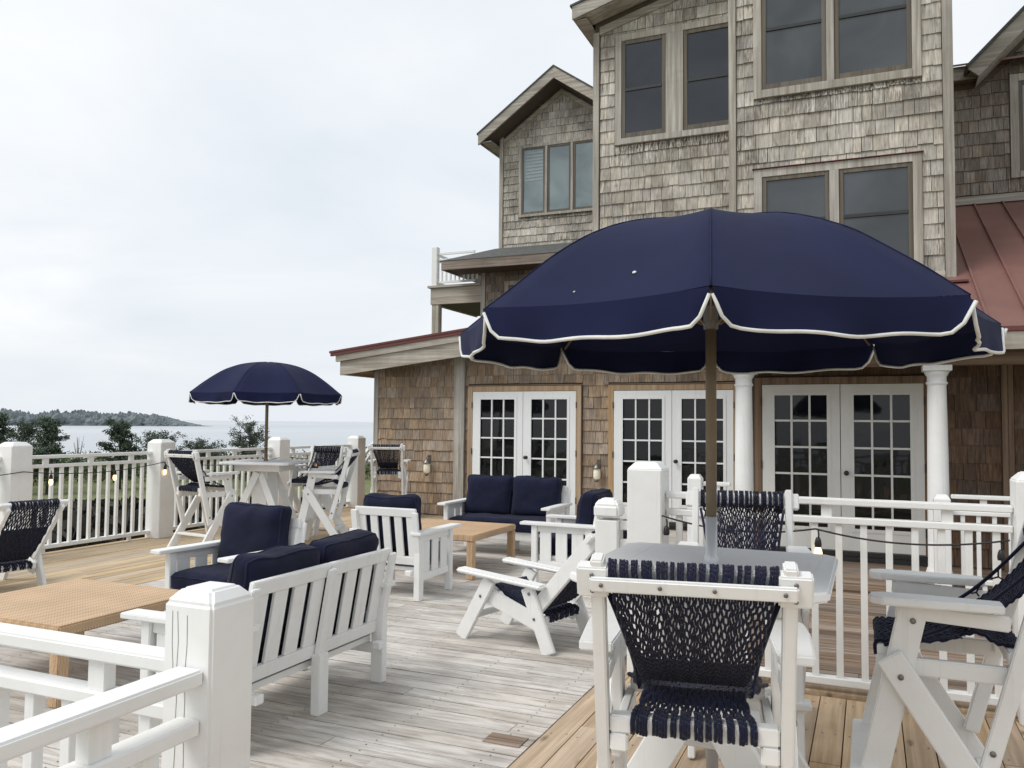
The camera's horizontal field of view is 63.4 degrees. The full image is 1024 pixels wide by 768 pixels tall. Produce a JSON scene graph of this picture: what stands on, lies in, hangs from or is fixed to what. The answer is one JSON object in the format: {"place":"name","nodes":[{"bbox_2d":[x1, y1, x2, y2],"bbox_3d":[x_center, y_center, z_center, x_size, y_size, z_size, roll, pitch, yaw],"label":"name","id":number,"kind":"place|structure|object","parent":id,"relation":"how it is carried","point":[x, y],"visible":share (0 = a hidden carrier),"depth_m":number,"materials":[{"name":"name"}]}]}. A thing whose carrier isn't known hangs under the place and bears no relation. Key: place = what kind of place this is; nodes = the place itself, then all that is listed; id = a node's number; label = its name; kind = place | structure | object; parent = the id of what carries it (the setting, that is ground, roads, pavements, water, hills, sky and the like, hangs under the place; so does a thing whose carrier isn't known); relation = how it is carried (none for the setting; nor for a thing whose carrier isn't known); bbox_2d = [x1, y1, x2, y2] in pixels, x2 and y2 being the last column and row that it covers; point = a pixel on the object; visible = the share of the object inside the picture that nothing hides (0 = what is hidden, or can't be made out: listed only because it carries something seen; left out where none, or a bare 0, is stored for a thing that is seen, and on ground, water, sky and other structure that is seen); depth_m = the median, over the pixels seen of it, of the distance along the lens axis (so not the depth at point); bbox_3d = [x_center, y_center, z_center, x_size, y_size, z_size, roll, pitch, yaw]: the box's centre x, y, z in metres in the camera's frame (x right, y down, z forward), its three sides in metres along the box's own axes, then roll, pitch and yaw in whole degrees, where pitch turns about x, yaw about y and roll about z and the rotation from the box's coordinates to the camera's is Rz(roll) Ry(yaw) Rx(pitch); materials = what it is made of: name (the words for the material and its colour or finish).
{"place":"outdoors","nodes":[
{"label":"outdoors","id":0,"kind":"place"},
{"bbox_2d":[5,420,373,463],"bbox_3d":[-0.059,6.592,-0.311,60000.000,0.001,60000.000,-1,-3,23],"label":"water","id":1,"kind":"structure","parent":0,"point":[304,433],"depth_m":438.02,"materials":[{"name":"grey liquid"}]},
{"bbox_2d":[32,465,370,500],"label":"ground","id":2,"kind":"structure","parent":0,"point":[120,495],"depth_m":67.60,"materials":[{"name":"green plant"}]},
{"bbox_2d":[0,412,16,443],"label":"pine tree","id":3,"kind":"object","parent":2,"relation":"on","point":[6,431],"visible":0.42,"depth_m":61.16,"materials":[{"name":"green plant"}]},
{"bbox_2d":[4,415,49,454],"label":"broadleaf tree","id":4,"kind":"object","parent":2,"relation":"on","point":[28,429],"visible":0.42,"depth_m":64.83,"materials":[{"name":"green plant"}]},
{"bbox_2d":[32,416,80,493],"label":"pine tree","id":5,"kind":"object","parent":2,"relation":"on","point":[45,444],"visible":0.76,"depth_m":61.58,"materials":[{"name":"green plant"}]},
{"bbox_2d":[74,438,83,481],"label":"dead shrub","id":6,"kind":"object","parent":2,"relation":"on","point":[77,448],"visible":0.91,"depth_m":74.16,"materials":[{"name":"grey plant"}]},
{"bbox_2d":[94,418,144,488],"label":"pine tree","id":7,"kind":"object","parent":2,"relation":"on","point":[119,432],"visible":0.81,"depth_m":66.41,"materials":[{"name":"green plant"}]},
{"bbox_2d":[136,430,182,468],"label":"broadleaf tree","id":8,"kind":"object","parent":2,"relation":"on","point":[155,436],"visible":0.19,"depth_m":64.11,"materials":[{"name":"green plant"}]},
{"bbox_2d":[31,494,365,551],"bbox_3d":[-9.871,5.973,36.461,34.824,3.232,44.764,3,-4,-41],"label":"thicket","id":9,"kind":"object","parent":2,"relation":"on","point":[84,517],"visible":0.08,"depth_m":30.46,"materials":[{"name":"green plant"}]},
{"bbox_2d":[32,446,370,484],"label":"shrubs","id":10,"kind":"object","parent":2,"relation":"on","point":[97,459],"visible":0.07,"depth_m":77.73,"materials":[{"name":"green plant"}]},
{"bbox_2d":[175,433,227,468],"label":"broadleaf tree","id":11,"kind":"object","parent":2,"relation":"on","point":[199,444],"visible":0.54,"depth_m":68.74,"materials":[{"name":"green plant"}]},
{"bbox_2d":[222,415,271,458],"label":"broadleaf tree","id":12,"kind":"object","parent":2,"relation":"on","point":[251,435],"visible":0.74,"depth_m":73.94,"materials":[{"name":"green plant"}]},
{"bbox_2d":[0,0,1023,421],"label":"sky","id":13,"kind":"structure","parent":0,"point":[191,191],"materials":[{"name":"white"}]},
{"bbox_2d":[329,0,1023,585],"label":"shingled house","id":14,"kind":"structure","parent":0,"point":[887,122],"depth_m":11.96,"materials":[{"name":"brown"}]},
{"bbox_2d":[423,455,430,475],"bbox_3d":[-1.467,1.403,14.295,0.140,0.360,0.161,-1,-3,23],"label":"wall lantern","id":15,"kind":"object","parent":14,"relation":"attached to","point":[426,466],"depth_m":14.25,"materials":[{"name":"white glass"}]},
{"bbox_2d":[505,280,519,291],"bbox_3d":[0.580,-1.721,19.428,1.650,1.480,0.054,-1,-3,23],"label":"window","id":16,"kind":"structure","parent":14,"relation":"in","point":[508,284],"depth_m":19.73,"materials":[{"name":"grey glass"}]},
{"bbox_2d":[467,385,581,515],"bbox_3d":[0.166,1.105,13.618,2.020,2.150,0.118,-1,-3,23],"label":"french door","id":17,"kind":"structure","parent":14,"relation":"in","point":[502,441],"depth_m":13.62,"materials":[{"name":"white wood"}]},
{"bbox_2d":[518,136,592,217],"bbox_3d":[1.152,-4.967,19.892,2.140,1.780,0.054,-1,-3,23],"label":"window","id":18,"kind":"structure","parent":14,"relation":"in","point":[556,177],"depth_m":19.94,"materials":[{"name":"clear glass"}]},
{"bbox_2d":[592,459,600,481],"bbox_3d":[1.344,1.371,13.086,0.140,0.360,0.161,-1,-3,23],"label":"wall lantern","id":19,"kind":"object","parent":14,"relation":"attached to","point":[596,472],"depth_m":13.04,"materials":[{"name":"white glass"}]},
{"bbox_2d":[608,384,735,529],"bbox_3d":[2.434,1.079,12.642,2.020,2.150,0.118,-1,-3,23],"label":"french door","id":20,"kind":"structure","parent":14,"relation":"in","point":[666,424],"depth_m":12.68,"materials":[{"name":"white wood"}]},
{"bbox_2d":[615,15,728,145],"bbox_3d":[2.483,-4.507,12.319,1.960,1.710,0.054,-1,-3,23],"label":"window","id":21,"kind":"structure","parent":14,"relation":"in","point":[672,82],"depth_m":12.34,"materials":[{"name":"glass"}]},
{"bbox_2d":[753,0,921,99],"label":"window","id":22,"kind":"structure","parent":14,"relation":"in","point":[795,42],"depth_m":10.24,"materials":[{"name":"glass"}]},
{"bbox_2d":[754,152,923,264],"bbox_3d":[3.957,-2.024,10.139,1.920,1.410,0.054,-1,-3,23],"label":"window","id":23,"kind":"structure","parent":14,"relation":"in","point":[877,197],"depth_m":10.04,"materials":[{"name":"glass"}]},
{"bbox_2d":[755,376,927,560],"bbox_3d":[3.939,0.975,9.929,1.990,2.130,0.118,-1,-3,23],"label":"french door","id":24,"kind":"structure","parent":14,"relation":"in","point":[797,427],"depth_m":9.93,"materials":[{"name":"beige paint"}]},
{"bbox_2d":[1009,73,1023,178],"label":"window","id":25,"kind":"structure","parent":14,"relation":"in","point":[1016,81],"depth_m":12.03,"materials":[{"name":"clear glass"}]},
{"bbox_2d":[841,705,906,767],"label":"deck frame","id":26,"kind":"object","parent":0,"point":[843,740],"depth_m":4.36,"materials":[{"name":"black wood"}]},
{"bbox_2d":[0,506,443,592],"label":"deck floor","id":27,"kind":"structure","parent":26,"relation":"on","point":[134,561],"depth_m":9.33,"materials":[{"name":"brown wood"}]},
{"bbox_2d":[0,498,68,585],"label":"rope chair","id":28,"kind":"object","parent":27,"relation":"on","point":[19,546],"visible":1,"depth_m":7.58,"materials":[{"name":"blue fabric"}]},
{"bbox_2d":[0,436,372,554],"bbox_3d":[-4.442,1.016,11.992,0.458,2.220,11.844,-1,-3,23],"label":"deck railing","id":29,"kind":"object","parent":27,"relation":"on","point":[161,503],"visible":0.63,"depth_m":11.10,"materials":[{"name":"white paint"}]},
{"bbox_2d":[0,456,345,484],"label":"string light","id":30,"kind":"object","parent":29,"relation":"hanging from","point":[50,482],"visible":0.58,"depth_m":10.39,"materials":[{"name":"black rubber"}]},
{"bbox_2d":[164,449,239,546],"bbox_3d":[-3.832,1.442,10.301,0.687,1.270,0.778,-1,-3,31],"label":"bar chair","id":31,"kind":"object","parent":27,"relation":"on","point":[197,474],"visible":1,"depth_m":10.19,"materials":[{"name":"white paint"}]},
{"bbox_2d":[219,459,309,518],"bbox_3d":[-3.279,1.564,10.990,0.920,1.086,0.920,0,-3,5],"label":"bar table","id":32,"kind":"object","parent":27,"relation":"on","point":[264,484],"visible":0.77,"depth_m":10.78,"materials":[{"name":"paint"}]},
{"bbox_2d":[188,362,341,460],"bbox_3d":[-3.270,0.898,11.029,1.899,2.387,1.908,-1,-3,29],"label":"patio umbrella","id":33,"kind":"object","parent":27,"relation":"on","point":[267,384],"visible":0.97,"depth_m":10.45,"materials":[{"name":"blue fabric"}]},
{"bbox_2d":[286,445,346,535],"bbox_3d":[-2.861,1.531,11.996,0.687,1.270,0.778,0,-3,20],"label":"bar chair","id":34,"kind":"object","parent":27,"relation":"on","point":[293,482],"visible":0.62,"depth_m":12.10,"materials":[{"name":"white paint"}]},
{"bbox_2d":[296,448,360,542],"bbox_3d":[-2.440,1.484,10.938,0.778,1.270,0.687,1,-3,0],"label":"bar chair","id":35,"kind":"object","parent":27,"relation":"on","point":[314,491],"visible":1,"depth_m":10.71,"materials":[{"name":"white paint"}]},
{"bbox_2d":[368,443,410,493],"bbox_3d":[-2.062,1.627,13.894,0.687,1.270,0.778,1,-3,0],"label":"bar chair","id":36,"kind":"object","parent":27,"relation":"on","point":[385,465],"visible":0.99,"depth_m":13.67,"materials":[{"name":"white paint"}]},
{"bbox_2d":[0,518,734,767],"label":"deck floor","id":37,"kind":"structure","parent":26,"relation":"on","point":[513,692],"depth_m":4.97,"materials":[{"name":"grey wood"}]},
{"bbox_2d":[0,578,178,708],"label":"coffee table","id":38,"kind":"object","parent":37,"relation":"on","point":[80,606],"visible":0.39,"depth_m":5.15,"materials":[{"name":"brown wood"}]},
{"bbox_2d":[0,581,253,767],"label":"deck railing","id":39,"kind":"object","parent":37,"relation":"on","point":[195,694],"visible":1,"depth_m":2.12,"materials":[{"name":"white paint"}]},
{"bbox_2d":[150,501,306,611],"bbox_3d":[-2.181,1.416,6.436,0.840,0.938,0.828,-1,-3,29],"label":"armchair","id":40,"kind":"object","parent":37,"relation":"on","point":[246,528],"visible":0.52,"depth_m":6.51,"materials":[{"name":"blue fabric"}]},
{"bbox_2d":[120,529,396,733],"bbox_3d":[-1.354,1.338,4.690,0.828,0.944,1.370,-1,-3,23],"label":"loveseat","id":41,"kind":"object","parent":37,"relation":"on","point":[319,603],"visible":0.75,"depth_m":4.50,"materials":[{"name":"white paint"}]},
{"bbox_2d":[349,492,460,601],"bbox_3d":[-1.008,1.492,7.869,0.760,0.944,0.828,-1,-3,23],"label":"armchair","id":42,"kind":"object","parent":37,"relation":"on","point":[392,521],"visible":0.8,"depth_m":7.57,"materials":[{"name":"white paint"}]},
{"bbox_2d":[422,519,515,579],"bbox_3d":[-0.709,1.803,9.162,1.160,0.450,1.120,-1,-3,23],"label":"coffee table","id":43,"kind":"object","parent":37,"relation":"on","point":[470,533],"visible":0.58,"depth_m":9.03,"materials":[{"name":"brown wood"}]},
{"bbox_2d":[437,474,572,559],"bbox_3d":[-0.079,1.615,10.251,1.480,0.940,0.828,-1,-3,23],"label":"loveseat","id":44,"kind":"object","parent":37,"relation":"on","point":[515,500],"visible":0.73,"depth_m":10.30,"materials":[{"name":"blue fabric"}]},
{"bbox_2d":[482,732,528,747],"bbox_3d":[-0.033,1.794,4.179,0.200,0.004,0.130,-1,-3,23],"label":"deck patch","id":45,"kind":"object","parent":37,"relation":"on","point":[506,739],"visible":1,"depth_m":4.17,"materials":[{"name":"beige wood"}]},
{"bbox_2d":[11,588,1008,767],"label":"nail heads","id":46,"kind":"object","parent":37,"relation":"on","point":[451,690],"visible":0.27,"depth_m":4.73,"materials":[{"name":"grey metal"}]},
{"bbox_2d":[456,530,626,654],"bbox_3d":[0.239,1.466,6.098,1.212,0.898,0.669,-1,-3,36],"label":"rope chair","id":47,"kind":"object","parent":37,"relation":"on","point":[525,599],"visible":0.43,"depth_m":5.96,"materials":[{"name":"white paint"}]},
{"bbox_2d":[520,487,618,581],"bbox_3d":[0.618,1.535,8.485,0.828,0.946,0.800,-1,-3,25],"label":"armchair","id":48,"kind":"object","parent":37,"relation":"on","point":[561,539],"visible":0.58,"depth_m":8.19,"materials":[{"name":"white paint"}]},
{"bbox_2d":[687,474,730,541],"bbox_3d":[2.179,1.528,9.146,0.455,1.050,0.158,-1,-3,23],"label":"porch railing","id":49,"kind":"object","parent":37,"relation":"on","point":[694,480],"visible":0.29,"depth_m":9.15,"materials":[{"name":"white paint"}]},
{"bbox_2d":[509,671,1023,767],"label":"deck floor","id":50,"kind":"structure","parent":26,"relation":"on","point":[558,747],"depth_m":4.18,"materials":[{"name":"brown wood"}]},
{"bbox_2d":[576,552,815,767],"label":"bar chair","id":51,"kind":"object","parent":50,"relation":"on","point":[670,681],"visible":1,"depth_m":2.27,"materials":[{"name":"white paint"}]},
{"bbox_2d":[570,542,837,767],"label":"bar table","id":52,"kind":"object","parent":50,"relation":"on","point":[654,752],"visible":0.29,"depth_m":3.06,"materials":[{"name":"paint"}]},
{"bbox_2d":[459,207,1007,767],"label":"patio umbrella","id":53,"kind":"object","parent":50,"relation":"on","point":[711,291],"visible":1,"depth_m":2.60,"materials":[{"name":"blue fabric"}]},
{"bbox_2d":[678,487,812,759],"bbox_3d":[1.196,1.203,4.291,0.687,1.270,0.778,0,-3,14],"label":"bar chair","id":54,"kind":"object","parent":50,"relation":"on","point":[787,501],"visible":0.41,"depth_m":4.56,"materials":[{"name":"white paint"}]},
{"bbox_2d":[594,461,1023,725],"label":"deck railing","id":55,"kind":"object","parent":50,"relation":"on","point":[649,494],"visible":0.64,"depth_m":4.93,"materials":[{"name":"white paint"}]},
{"bbox_2d":[662,515,1009,560],"bbox_3d":[1.844,0.935,4.921,1.922,0.220,0.074,-1,-3,23],"label":"string light","id":56,"kind":"object","parent":55,"relation":"hanging from","point":[1001,556],"visible":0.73,"depth_m":4.85,"materials":[{"name":"black rubber"}]},
{"bbox_2d":[850,522,1023,767],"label":"bar chair","id":57,"kind":"object","parent":50,"relation":"on","point":[922,613],"visible":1,"depth_m":3.13,"materials":[{"name":"white paint"}]},
{"bbox_2d":[625,561,1012,706],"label":"deck floor","id":58,"kind":"structure","parent":26,"relation":"on","point":[851,625],"depth_m":6.55,"materials":[{"name":"wood"}]},
{"bbox_2d":[933,494,1010,590],"bbox_3d":[5.321,1.552,7.792,2.415,0.930,0.158,-1,-3,23],"label":"porch railing","id":59,"kind":"object","parent":58,"relation":"on","point":[983,499],"visible":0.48,"depth_m":8.15,"materials":[{"name":"white paint"}]},
{"bbox_2d":[625,661,1018,721],"bbox_3d":[3.469,1.842,4.292,6.057,0.057,0.140,-1,-3,23],"label":"deck edge board","id":60,"kind":"object","parent":26,"relation":"on","point":[837,692],"depth_m":4.91,"materials":[{"name":"brown wood"}]},
{"label":"far shore","id":61,"kind":"structure","parent":0,"visible":0},
{"bbox_2d":[0,408,202,425],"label":"wood","id":62,"kind":"object","parent":61,"relation":"on","point":[84,417],"visible":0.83,"depth_m":885.23,"materials":[{"name":"green plant"}]}
]}

